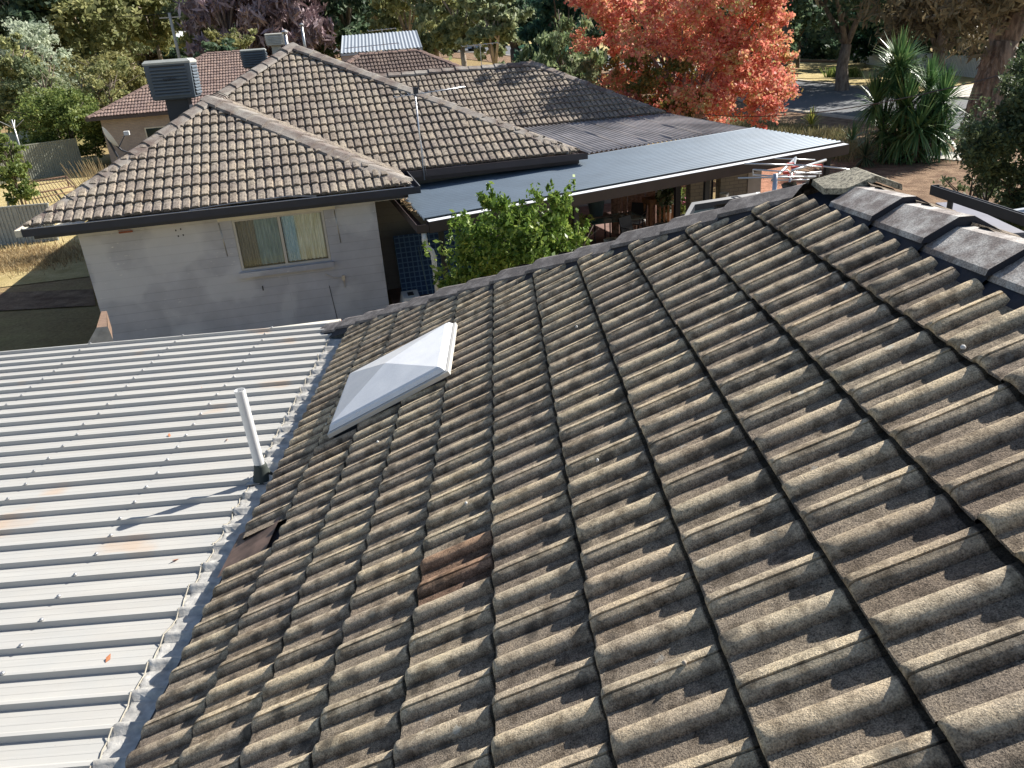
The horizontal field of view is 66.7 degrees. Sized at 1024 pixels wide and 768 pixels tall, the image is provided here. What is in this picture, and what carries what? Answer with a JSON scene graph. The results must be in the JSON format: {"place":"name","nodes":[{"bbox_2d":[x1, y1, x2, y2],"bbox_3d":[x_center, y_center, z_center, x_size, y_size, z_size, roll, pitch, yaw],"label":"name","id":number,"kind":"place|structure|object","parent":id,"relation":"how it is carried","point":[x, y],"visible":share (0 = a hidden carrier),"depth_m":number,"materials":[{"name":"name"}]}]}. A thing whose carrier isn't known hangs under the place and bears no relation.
{"place":"outdoors","nodes":[
{"label":"outdoors","id":0,"kind":"place"},
{"bbox_2d":[0,289,94,310],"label":"yard path","id":1,"kind":"structure","parent":0,"point":[38,299],"depth_m":19.26,"materials":[{"name":"grey concrete"}]},
{"bbox_2d":[0,169,100,286],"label":"backyard lawn","id":2,"kind":"structure","parent":0,"point":[79,269],"depth_m":23.25,"materials":[{"name":"plant"}]},
{"bbox_2d":[0,203,58,244],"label":"steel fence","id":3,"kind":"object","parent":2,"relation":"on","point":[12,218],"visible":0.59,"depth_m":25.69,"materials":[{"name":"metal"}]},
{"bbox_2d":[0,237,79,271],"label":"grass heap","id":4,"kind":"object","parent":2,"relation":"on","point":[16,250],"depth_m":24.40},
{"bbox_2d":[0,138,84,184],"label":"steel fence","id":5,"kind":"object","parent":2,"relation":"on","point":[46,159],"visible":0.69,"depth_m":42.30,"materials":[{"name":"metal"}]},
{"bbox_2d":[0,239,85,278],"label":"grass heap","id":6,"kind":"object","parent":2,"relation":"on","point":[29,263],"depth_m":23.11,"materials":[{"name":"plant"}]},
{"bbox_2d":[19,176,76,204],"bbox_3d":[-20.996,-8.740,35.301,2.106,0.588,5.480,-18,27,-28],"label":"trailer frame","id":7,"kind":"object","parent":2,"relation":"on","point":[64,187],"visible":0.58,"depth_m":35.08,"materials":[{"name":"metal"}]},
{"bbox_2d":[88,311,112,343],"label":"gate pier","id":8,"kind":"structure","parent":0,"point":[102,332],"depth_m":11.15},
{"bbox_2d":[0,21,979,350],"bbox_3d":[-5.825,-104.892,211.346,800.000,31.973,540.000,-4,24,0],"label":"ground","id":9,"kind":"structure","parent":0,"point":[20,329],"depth_m":17.92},
{"bbox_2d":[0,131,36,146],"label":"steel fence","id":10,"kind":"object","parent":9,"relation":"on","point":[13,136],"visible":0.07,"depth_m":49.88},
{"bbox_2d":[0,127,40,205],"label":"bush","id":11,"kind":"object","parent":9,"relation":"on","point":[18,168],"visible":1,"depth_m":29.67,"materials":[{"name":"green plant"}]},
{"bbox_2d":[0,32,43,131],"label":"tree","id":12,"kind":"object","parent":9,"relation":"on","point":[6,65],"visible":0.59,"depth_m":59.70,"materials":[{"name":"green plant"}]},
{"bbox_2d":[0,55,73,137],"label":"tree","id":13,"kind":"object","parent":9,"relation":"on","point":[39,72],"visible":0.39,"depth_m":59.07,"materials":[{"name":"green plant"}]},
{"bbox_2d":[0,16,89,96],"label":"tree","id":14,"kind":"object","parent":9,"relation":"on","point":[32,33],"visible":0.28,"depth_m":72.61,"materials":[{"name":"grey plant"}]},
{"bbox_2d":[0,0,99,61],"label":"tree","id":15,"kind":"object","parent":9,"relation":"on","point":[24,10],"visible":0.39,"depth_m":83.91,"materials":[{"name":"green plant"}]},
{"bbox_2d":[1,81,107,157],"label":"citrus bush","id":16,"kind":"object","parent":9,"relation":"on","point":[53,115],"visible":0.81,"depth_m":42.86,"materials":[{"name":"green plant"}]},
{"bbox_2d":[61,157,116,188],"bbox_3d":[-12.417,-5.472,23.739,1.756,2.744,2.214,-16,26,-24],"label":"reed clump","id":17,"kind":"object","parent":9,"relation":"on","point":[89,174],"visible":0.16,"depth_m":23.28,"materials":[{"name":"yellow plant"}]},
{"bbox_2d":[43,46,147,108],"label":"bush","id":18,"kind":"object","parent":9,"relation":"on","point":[110,56],"visible":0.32,"depth_m":65.65,"materials":[{"name":"green plant"}]},
{"bbox_2d":[56,56,136,143],"bbox_3d":[-29.265,-20.003,55.597,4.389,6.196,5.287,14,29,35],"label":"bush","id":19,"kind":"object","parent":9,"relation":"on","point":[102,97],"visible":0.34,"depth_m":55.27,"materials":[{"name":"green plant"}]},
{"bbox_2d":[31,0,165,78],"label":"tree","id":20,"kind":"object","parent":9,"relation":"on","point":[92,37],"visible":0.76,"depth_m":88.82,"materials":[{"name":"green plant"}]},
{"bbox_2d":[100,0,165,69],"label":"tree","id":21,"kind":"object","parent":9,"relation":"on","point":[138,48],"visible":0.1,"depth_m":108.60,"materials":[{"name":"green plant"}]},
{"bbox_2d":[104,0,189,65],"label":"tree","id":22,"kind":"object","parent":9,"relation":"on","point":[157,26],"visible":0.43,"depth_m":98.52,"materials":[{"name":"green plant"}]},
{"bbox_2d":[135,44,173,68],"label":"bush","id":23,"kind":"object","parent":9,"relation":"on","point":[150,56],"visible":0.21,"depth_m":116.05,"materials":[{"name":"green plant"}]},
{"bbox_2d":[159,13,180,57],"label":"power pole","id":24,"kind":"object","parent":9,"relation":"on","point":[174,36],"visible":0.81,"depth_m":82.96,"materials":[{"name":"wood"}]},
{"bbox_2d":[153,37,189,59],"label":"bush","id":25,"kind":"object","parent":9,"relation":"on","point":[172,54],"visible":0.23,"depth_m":114.27,"materials":[{"name":"green plant"}]},
{"bbox_2d":[85,49,271,162],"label":"plum roof house","id":26,"kind":"structure","parent":9,"relation":"on","point":[140,114],"depth_m":42.61,"materials":[{"name":"tile"}]},
{"bbox_2d":[144,126,164,137],"bbox_3d":[-18.761,-13.609,42.978,2.600,1.250,0.032,-9,24,-11],"label":"window","id":27,"kind":"structure","parent":26,"relation":"in","point":[149,131],"depth_m":42.62,"materials":[{"name":"glass"}]},
{"bbox_2d":[156,0,219,48],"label":"tree","id":28,"kind":"object","parent":9,"relation":"on","point":[172,8],"visible":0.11,"depth_m":94.23,"materials":[{"name":"green plant"}]},
{"bbox_2d":[193,38,237,57],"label":"bush","id":29,"kind":"object","parent":9,"relation":"on","point":[208,46],"visible":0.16,"depth_m":68.99,"materials":[{"name":"green plant"}]},
{"bbox_2d":[203,28,239,49],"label":"bush","id":30,"kind":"object","parent":9,"relation":"on","point":[209,34],"visible":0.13,"depth_m":75.53,"materials":[{"name":"green plant"}]},
{"bbox_2d":[174,0,276,57],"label":"tree","id":31,"kind":"object","parent":9,"relation":"on","point":[201,13],"visible":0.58,"depth_m":84.12,"materials":[{"name":"purple plant"}]},
{"bbox_2d":[227,27,256,49],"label":"bush","id":32,"kind":"object","parent":9,"relation":"on","point":[245,42],"visible":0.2,"depth_m":77.97,"materials":[{"name":"green plant"}]},
{"bbox_2d":[213,4,300,55],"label":"tree","id":33,"kind":"object","parent":9,"relation":"on","point":[268,50],"visible":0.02,"depth_m":92.19,"materials":[{"name":"purple plant"}]},
{"bbox_2d":[246,0,340,55],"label":"tree","id":34,"kind":"object","parent":9,"relation":"on","point":[291,15],"visible":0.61,"depth_m":85.95,"materials":[{"name":"purple plant"}]},
{"bbox_2d":[302,0,383,57],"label":"tree","id":35,"kind":"object","parent":9,"relation":"on","point":[343,11],"visible":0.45,"depth_m":92.05,"materials":[{"name":"plant"}]},
{"bbox_2d":[274,49,460,109],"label":"brown roof house","id":36,"kind":"structure","parent":9,"relation":"on","point":[396,61],"depth_m":36.56,"materials":[{"name":"tile"}]},
{"bbox_2d":[341,30,421,61],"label":"grey roof house","id":37,"kind":"structure","parent":9,"relation":"on","point":[407,39],"depth_m":49.13,"materials":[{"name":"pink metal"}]},
{"bbox_2d":[355,0,417,50],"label":"tree","id":38,"kind":"object","parent":9,"relation":"on","point":[368,18],"visible":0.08,"depth_m":102.74,"materials":[{"name":"green plant"}]},
{"bbox_2d":[361,0,429,50],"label":"tree","id":39,"kind":"object","parent":9,"relation":"on","point":[395,16],"visible":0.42,"depth_m":87.56,"materials":[{"name":"green plant"}]},
{"bbox_2d":[13,42,849,340],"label":"grey house","id":40,"kind":"structure","parent":9,"relation":"on","point":[283,238],"depth_m":15.69,"materials":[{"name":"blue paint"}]},
{"bbox_2d":[102,127,129,156],"bbox_3d":[-10.504,-6.435,20.676,0.788,0.809,0.440,1,24,12],"label":"satellite dish","id":41,"kind":"object","parent":40,"relation":"attached to","point":[110,139],"visible":0.91,"depth_m":20.60,"materials":[{"name":"white paint"}]},
{"bbox_2d":[142,58,201,121],"bbox_3d":[-7.513,-6.450,17.500,1.003,1.567,1.006,-9,24,-10],"label":"evaporative cooler","id":42,"kind":"object","parent":40,"relation":"attached to","point":[175,84],"visible":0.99,"depth_m":16.98,"materials":[{"name":"grey plastic"}]},
{"bbox_2d":[239,48,267,80],"bbox_3d":[-8.016,-9.763,24.508,0.794,1.441,0.782,-9,24,-11],"label":"evaporative cooler","id":43,"kind":"object","parent":40,"relation":"attached to","point":[251,58],"visible":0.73,"depth_m":23.98,"materials":[{"name":"grey plastic"}]},
{"bbox_2d":[264,33,284,53],"bbox_3d":[-8.392,-11.537,28.058,0.677,2.005,0.663,-9,24,-11],"label":"evaporative cooler","id":44,"kind":"object","parent":40,"relation":"on","point":[275,41],"visible":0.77,"depth_m":27.48,"materials":[{"name":"beige plastic"}]},
{"bbox_2d":[230,194,333,278],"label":"window","id":45,"kind":"structure","parent":40,"relation":"in","point":[295,238],"depth_m":15.17,"materials":[{"name":"clear glass"}]},
{"bbox_2d":[393,79,464,179],"bbox_3d":[-1.647,-5.330,16.301,1.501,2.022,0.601,-9,24,-11],"label":"antenna","id":46,"kind":"object","parent":40,"relation":"attached to","point":[415,91],"visible":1,"depth_m":16.08,"materials":[{"name":"metal"}]},
{"bbox_2d":[546,212,594,235],"bbox_3d":[1.163,-3.435,16.296,0.869,1.391,1.342,-13,25,-19],"label":"potted plant","id":47,"kind":"object","parent":40,"relation":"hanging from","point":[581,221],"visible":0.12,"depth_m":16.08,"materials":[{"name":"green plant"}]},
{"bbox_2d":[399,0,464,59],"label":"tree","id":48,"kind":"object","parent":9,"relation":"on","point":[426,11],"visible":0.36,"depth_m":80.63,"materials":[{"name":"green plant"}]},
{"bbox_2d":[423,0,489,65],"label":"tree","id":49,"kind":"object","parent":9,"relation":"on","point":[449,30],"visible":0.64,"depth_m":75.48,"materials":[{"name":"green plant"}]},
{"bbox_2d":[453,0,535,64],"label":"tree","id":50,"kind":"object","parent":9,"relation":"on","point":[502,19],"visible":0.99,"depth_m":59.10,"materials":[{"name":"green plant"}]},
{"bbox_2d":[421,174,595,287],"bbox_3d":[0.037,-1.888,13.551,2.964,3.311,2.109,-4,24,0],"label":"lemon tree","id":51,"kind":"object","parent":9,"relation":"on","point":[533,241],"visible":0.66,"depth_m":13.08,"materials":[{"name":"green plant"}]},
{"bbox_2d":[499,0,542,62],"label":"tree","id":52,"kind":"object","parent":9,"relation":"on","point":[521,5],"visible":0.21,"depth_m":73.27,"materials":[{"name":"green plant"}]},
{"bbox_2d":[498,12,606,110],"bbox_3d":[1.982,-11.790,31.997,4.069,6.237,4.671,17,32,40],"label":"conifer","id":53,"kind":"object","parent":9,"relation":"on","point":[552,43],"visible":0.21,"depth_m":31.00,"materials":[{"name":"green plant"}]},
{"bbox_2d":[512,0,592,74],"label":"tree","id":54,"kind":"object","parent":9,"relation":"on","point":[545,13],"visible":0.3,"depth_m":52.12,"materials":[{"name":"green plant"}]},
{"bbox_2d":[562,50,606,106],"bbox_3d":[2.601,-10.708,31.100,2.663,4.901,2.364,-4,24,0],"label":"bush","id":55,"kind":"object","parent":9,"relation":"on","point":[572,59],"visible":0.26,"depth_m":30.17,"materials":[{"name":"green plant"}]},
{"bbox_2d":[541,0,648,79],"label":"tree","id":56,"kind":"object","parent":9,"relation":"on","point":[595,32],"visible":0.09,"depth_m":70.07,"materials":[{"name":"green plant"}]},
{"bbox_2d":[355,51,963,133],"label":"kerb","id":57,"kind":"structure","parent":9,"relation":"on","point":[824,114],"depth_m":43.73,"materials":[{"name":"concrete"}]},
{"bbox_2d":[335,53,1023,167],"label":"verge","id":58,"kind":"structure","parent":9,"relation":"on","point":[826,121],"depth_m":42.61,"materials":[{"name":"green plant"}]},
{"bbox_2d":[784,123,874,141],"bbox_3d":[14.331,-11.405,35.331,4.246,0.550,4.632,-4,24,0],"label":"weed clump","id":59,"kind":"object","parent":58,"relation":"on","point":[828,133],"visible":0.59,"depth_m":34.95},
{"bbox_2d":[564,0,802,138],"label":"autumn tree","id":60,"kind":"object","parent":9,"relation":"on","point":[722,59],"visible":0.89,"depth_m":25.96,"materials":[{"name":"red plant"}]},
{"bbox_2d":[640,2,743,71],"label":"tree","id":61,"kind":"object","parent":9,"relation":"on","point":[725,14],"visible":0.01,"depth_m":75.86,"materials":[{"name":"green plant"}]},
{"bbox_2d":[481,41,974,92],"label":"verge","id":62,"kind":"structure","parent":9,"relation":"on","point":[859,81],"depth_m":64.68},
{"bbox_2d":[506,45,968,99],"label":"kerb","id":63,"kind":"structure","parent":9,"relation":"on","point":[855,86],"depth_m":62.40,"materials":[{"name":"concrete"}]},
{"bbox_2d":[735,0,812,67],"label":"tree","id":64,"kind":"object","parent":9,"relation":"on","point":[795,29],"visible":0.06,"depth_m":63.08,"materials":[{"name":"green plant"}]},
{"bbox_2d":[781,3,791,81],"bbox_3d":[20.270,-25.629,57.354,0.669,8.236,0.666,-10,24,-13],"label":"power pole","id":65,"kind":"object","parent":9,"relation":"on","point":[785,29],"visible":0.04,"depth_m":57.04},
{"bbox_2d":[795,0,863,67],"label":"tree","id":66,"kind":"object","parent":9,"relation":"on","point":[818,25],"visible":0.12,"depth_m":76.57,"materials":[{"name":"green plant"}]},
{"bbox_2d":[752,0,915,90],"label":"tree","id":67,"kind":"object","parent":9,"relation":"on","point":[844,34],"visible":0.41,"depth_m":55.65,"materials":[{"name":"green plant"}]},
{"bbox_2d":[793,21,877,59],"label":"tree","id":68,"kind":"object","parent":9,"relation":"on","point":[815,47],"visible":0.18,"depth_m":93.05,"materials":[{"name":"green plant"}]},
{"bbox_2d":[848,66,864,77],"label":"iris clump","id":69,"kind":"object","parent":9,"relation":"on","point":[854,72],"visible":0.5,"depth_m":67.45,"materials":[{"name":"green plant"}]},
{"bbox_2d":[837,12,931,59],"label":"tree","id":70,"kind":"object","parent":9,"relation":"on","point":[862,41],"visible":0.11,"depth_m":80.69,"materials":[{"name":"green plant"}]},
{"bbox_2d":[806,0,975,78],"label":"tree","id":71,"kind":"object","parent":9,"relation":"on","point":[816,7],"visible":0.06,"depth_m":62.23,"materials":[{"name":"green plant"}]},
{"bbox_2d":[810,0,1023,84],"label":"tree","id":72,"kind":"object","parent":9,"relation":"on","point":[896,15],"visible":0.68,"depth_m":40.69,"materials":[{"name":"green plant"}]},
{"bbox_2d":[854,48,980,77],"bbox_3d":[36.587,-29.083,70.132,0.070,1.689,41.497,-1,24,8],"label":"picket fence","id":73,"kind":"object","parent":9,"relation":"on","point":[873,58],"visible":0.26,"depth_m":62.80,"materials":[{"name":"white paint"}]},
{"bbox_2d":[886,27,985,67],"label":"tree","id":74,"kind":"object","parent":9,"relation":"on","point":[924,46],"visible":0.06,"depth_m":70.91,"materials":[{"name":"green plant"}]},
{"bbox_2d":[922,0,1023,128],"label":"paperbark tree","id":75,"kind":"object","parent":9,"relation":"on","point":[1004,30],"visible":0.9,"depth_m":32.98,"materials":[{"name":"plant"}]},
{"bbox_2d":[929,184,1023,237],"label":"carport","id":76,"kind":"object","parent":9,"relation":"on","point":[983,210],"visible":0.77,"depth_m":10.01,"materials":[{"name":"grey paint"}]},
{"bbox_2d":[933,38,1023,230],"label":"shrub","id":77,"kind":"object","parent":9,"relation":"on","point":[979,145],"visible":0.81,"depth_m":13.26,"materials":[{"name":"green plant"}]},
{"bbox_2d":[0,167,1023,767],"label":"tiled house","id":78,"kind":"structure","parent":0,"point":[782,517],"depth_m":3.07,"materials":[{"name":"tile"}]},
{"bbox_2d":[685,192,759,214],"bbox_3d":[1.810,-1.395,6.741,1.370,0.340,0.437,-17,27,-26],"label":"solar panel","id":79,"kind":"object","parent":78,"relation":"on","point":[700,206],"visible":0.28,"depth_m":6.86,"materials":[{"name":"grey paint"}]},
{"bbox_2d":[738,157,846,189],"bbox_3d":[2.582,-1.838,7.237,1.234,0.626,0.928,-4,24,0],"label":"antenna","id":80,"kind":"object","parent":78,"relation":"on","point":[795,167],"visible":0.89,"depth_m":6.97,"materials":[{"name":"metal"}]},
{"bbox_2d":[388,201,636,303],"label":"patio paving","id":81,"kind":"structure","parent":0,"point":[395,294],"depth_m":21.59,"materials":[{"name":"red brick"}]},
{"bbox_2d":[400,289,418,301],"bbox_3d":[-2.096,-1.687,16.273,0.441,0.440,0.560,-9,24,-11],"label":"pet carrier","id":82,"kind":"object","parent":81,"relation":"on","point":[406,296],"visible":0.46,"depth_m":16.15,"materials":[{"name":"white paint"}]},
{"bbox_2d":[393,227,487,295],"bbox_3d":[-1.536,-2.707,17.311,2.000,1.352,0.674,-9,24,-11],"label":"mattress","id":83,"kind":"object","parent":81,"relation":"on","point":[411,274],"visible":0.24,"depth_m":17.11,"materials":[{"name":"fabric"}]},
{"bbox_2d":[582,212,611,238],"bbox_3d":[2.239,-4.080,20.566,0.700,0.750,0.500,-9,24,-11],"label":"side shelf","id":84,"kind":"object","parent":81,"relation":"on","point":[605,214],"visible":0.51,"depth_m":20.41,"materials":[{"name":"metal"}]},
{"bbox_2d":[588,200,604,216],"bbox_3d":[2.197,-4.627,20.324,0.500,0.450,0.492,-4,24,0],"label":"plastic tub","id":85,"kind":"object","parent":84,"relation":"on","point":[596,209],"visible":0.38,"depth_m":20.19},
{"bbox_2d":[583,211,644,243],"bbox_3d":[2.649,-3.980,20.308,1.400,0.720,0.900,-9,24,-11],"label":"patio table","id":86,"kind":"object","parent":81,"relation":"on","point":[616,216],"visible":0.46,"depth_m":20.00,"materials":[{"name":"brown glass"}]},
{"bbox_2d":[618,215,646,233],"bbox_3d":[3.013,-3.714,19.445,0.504,0.880,0.571,-23,30,-37],"label":"patio chair","id":87,"kind":"object","parent":81,"relation":"on","point":[625,223],"visible":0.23,"depth_m":19.47,"materials":[{"name":"black fabric"}]},
{"bbox_2d":[629,202,646,228],"bbox_3d":[3.313,-4.362,20.860,0.503,0.880,0.571,11,28,31],"label":"patio chair","id":88,"kind":"object","parent":81,"relation":"on","point":[637,207],"visible":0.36,"depth_m":20.88,"materials":[{"name":"black fabric"}]},
{"bbox_2d":[611,185,685,234],"bbox_3d":[3.756,-5.161,21.221,2.238,1.987,0.092,-9,24,-11],"label":"bamboo screen","id":89,"kind":"object","parent":81,"relation":"on","point":[618,205],"visible":0.18,"depth_m":21.20,"materials":[{"name":"wood"}]},
{"bbox_2d":[642,195,673,227],"bbox_3d":[3.961,-4.472,20.802,0.840,1.040,0.520,-9,24,-11],"label":"potting bench","id":90,"kind":"object","parent":81,"relation":"on","point":[650,201],"visible":0.3,"depth_m":20.51,"materials":[{"name":"brown wood"}]},
{"bbox_2d":[655,187,673,223],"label":"potted plant","id":91,"kind":"object","parent":81,"relation":"on","point":[667,194],"visible":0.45,"depth_m":20.33,"materials":[{"name":"green plant"}]},
{"bbox_2d":[659,204,673,222],"bbox_3d":[4.079,-4.146,20.204,0.402,0.910,0.412,-9,24,-11],"label":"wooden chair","id":92,"kind":"object","parent":81,"relation":"on","point":[672,206],"visible":0.34,"depth_m":20.26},
{"bbox_2d":[658,187,685,215],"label":"potted plant","id":93,"kind":"object","parent":81,"relation":"on","point":[683,208],"visible":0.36,"depth_m":21.14,"materials":[{"name":"green plant"}]},
{"bbox_2d":[334,45,967,128],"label":"road","id":94,"kind":"structure","parent":0,"point":[821,97],"depth_m":51.49,"materials":[{"name":"asphalt"}]},
{"bbox_2d":[790,58,865,78],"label":"front lawn","id":95,"kind":"structure","parent":0,"point":[808,70],"depth_m":79.58,"materials":[{"name":"plant"}]},
{"bbox_2d":[790,59,837,62],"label":"garden bed","id":96,"kind":"object","parent":95,"relation":"on","point":[819,61],"visible":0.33,"depth_m":88.20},
{"bbox_2d":[694,74,1002,116],"bbox_3d":[7.628,-9.109,24.258,0.024,1.809,20.286,-10,24,-12],"label":"power line","id":97,"kind":"object","parent":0,"point":[861,105],"visible":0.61,"depth_m":19.71,"materials":[{"name":"rubber"}]},
{"bbox_2d":[714,121,1019,204],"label":"garden dirt","id":98,"kind":"structure","parent":0,"point":[917,179],"depth_m":26.40,"materials":[{"name":"brown soil"}]},
{"bbox_2d":[708,115,782,126],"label":"weed clump","id":99,"kind":"object","parent":98,"relation":"on","point":[737,122],"visible":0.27,"depth_m":41.71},
{"bbox_2d":[737,117,814,130],"bbox_3d":[12.820,-12.846,38.849,4.482,0.549,4.461,-4,24,0],"label":"weed clump","id":100,"kind":"object","parent":98,"relation":"on","point":[771,125],"visible":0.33,"depth_m":38.87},
{"bbox_2d":[761,166,804,192],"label":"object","id":101,"kind":"object","parent":98,"relation":"on","point":[766,184],"visible":0.24,"depth_m":26.68,"materials":[{"name":"orange"}]},
{"bbox_2d":[752,122,835,133],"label":"weed clump","id":102,"kind":"object","parent":98,"relation":"on","point":[780,128],"visible":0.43,"depth_m":37.03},
{"bbox_2d":[801,107,823,131],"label":"yucca","id":103,"kind":"object","parent":98,"relation":"on","point":[810,118],"visible":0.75,"depth_m":36.85,"materials":[{"name":"green plant"}]},
{"bbox_2d":[834,121,862,144],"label":"yucca","id":104,"kind":"object","parent":98,"relation":"on","point":[854,135],"visible":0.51,"depth_m":31.69,"materials":[{"name":"green plant"}]},
{"bbox_2d":[819,138,886,164],"bbox_3d":[13.011,-9.165,30.486,4.172,0.550,4.848,-18,27,-29],"label":"weed clump","id":105,"kind":"object","parent":98,"relation":"on","point":[852,153],"visible":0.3,"depth_m":29.76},
{"bbox_2d":[849,134,879,167],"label":"yucca","id":106,"kind":"object","parent":98,"relation":"on","point":[865,160],"visible":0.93,"depth_m":28.02,"materials":[{"name":"green plant"}]},
{"bbox_2d":[841,24,981,165],"bbox_3d":[14.226,-9.868,27.535,4.605,5.363,3.688,-4,24,0],"label":"yucca","id":107,"kind":"object","parent":98,"relation":"on","point":[908,141],"visible":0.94,"depth_m":27.34,"materials":[{"name":"green plant"}]},
{"bbox_2d":[951,84,972,96],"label":"driveway","id":108,"kind":"structure","parent":0,"point":[967,89],"depth_m":49.65,"materials":[{"name":"concrete"}]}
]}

